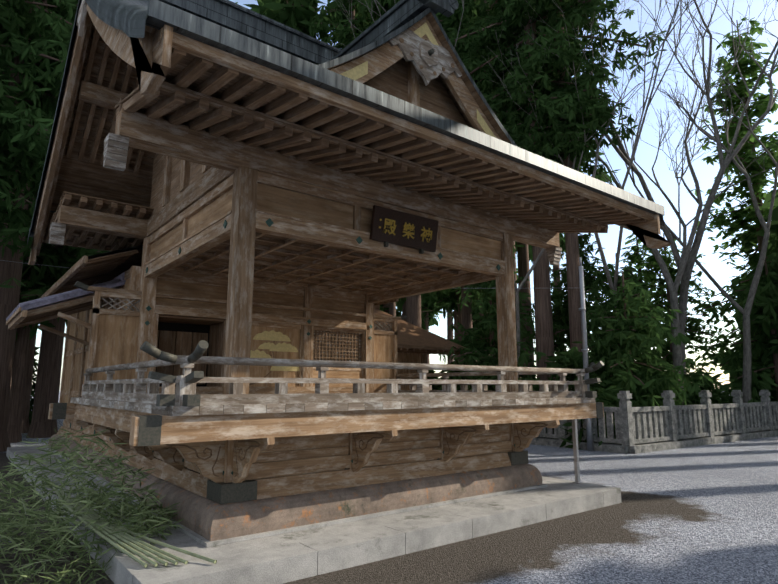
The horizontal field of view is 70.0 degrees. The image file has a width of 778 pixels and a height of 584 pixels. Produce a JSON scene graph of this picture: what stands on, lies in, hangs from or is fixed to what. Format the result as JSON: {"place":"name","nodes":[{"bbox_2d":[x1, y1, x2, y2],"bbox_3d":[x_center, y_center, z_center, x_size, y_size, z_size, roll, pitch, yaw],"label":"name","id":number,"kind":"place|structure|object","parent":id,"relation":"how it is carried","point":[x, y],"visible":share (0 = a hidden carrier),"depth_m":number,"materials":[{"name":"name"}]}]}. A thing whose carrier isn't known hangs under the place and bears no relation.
{"place":"outdoors","nodes":[
{"label":"outdoors","id":0,"kind":"place"},
{"bbox_2d":[0,0,777,451],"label":"cedar tree","id":1,"kind":"object","parent":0,"point":[20,24],"depth_m":19.22,"materials":[{"name":"green plant"}]},
{"bbox_2d":[0,391,777,583],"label":"gravel ground","id":2,"kind":"structure","parent":0,"point":[705,514],"depth_m":6.15,"materials":[{"name":"grey gravel"}]},
{"bbox_2d":[0,427,216,583],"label":"bamboo branches","id":3,"kind":"object","parent":2,"relation":"on","point":[107,530],"visible":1,"depth_m":5.15,"materials":[{"name":"green plant"}]},
{"bbox_2d":[6,245,398,402],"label":"annex building","id":4,"kind":"structure","parent":2,"relation":"on","point":[63,297],"depth_m":10.02,"materials":[{"name":"brown wood"}]},
{"bbox_2d":[6,397,621,583],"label":"building base","id":5,"kind":"object","parent":2,"relation":"on","point":[274,493],"visible":0.88,"depth_m":6.00,"materials":[{"name":"brown wood"}]},
{"bbox_2d":[74,166,603,406],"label":"stage pavilion","id":6,"kind":"structure","parent":5,"relation":"on","point":[291,282],"depth_m":8.26,"materials":[{"name":"brown wood"}]},
{"bbox_2d":[27,0,671,265],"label":"roof","id":7,"kind":"structure","parent":6,"relation":"on","point":[167,111],"depth_m":6.92,"materials":[{"name":"brown wood"}]},
{"bbox_2d":[383,218,431,242],"bbox_3d":[0.255,-0.804,7.285,0.829,0.204,0.009,8,-3,-37],"label":"sign lettering","id":8,"kind":"object","parent":6,"relation":"attached to","point":[410,234],"visible":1,"depth_m":7.28,"materials":[{"name":"gold metal"}]},
{"bbox_2d":[572,419,582,483],"bbox_3d":[2.867,2.414,8.520,0.115,0.980,0.115,8,-12,-37],"label":"metal pole","id":9,"kind":"object","parent":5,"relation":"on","point":[575,451],"visible":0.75,"depth_m":8.49,"materials":[{"name":"grey metal"}]},
{"bbox_2d":[374,305,467,389],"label":"shrine building","id":10,"kind":"structure","parent":2,"relation":"on","point":[416,344],"depth_m":18.97,"materials":[{"name":"brown wood"}]},
{"bbox_2d":[579,257,593,450],"bbox_3d":[5.249,1.583,14.854,0.222,5.150,0.184,8,-12,-37],"label":"steel utility pole","id":11,"kind":"object","parent":2,"relation":"on","point":[589,424],"visible":0.73,"depth_m":14.85,"materials":[{"name":"grey metal"}]},
{"bbox_2d":[530,390,777,453],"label":"stone fence","id":12,"kind":"object","parent":2,"relation":"on","point":[669,424],"visible":0.54,"depth_m":15.38,"materials":[{"name":"grey stone"}]},
{"bbox_2d":[32,0,777,390],"label":"sky","id":13,"kind":"structure","parent":0,"point":[645,155],"materials":[{"name":"white"}]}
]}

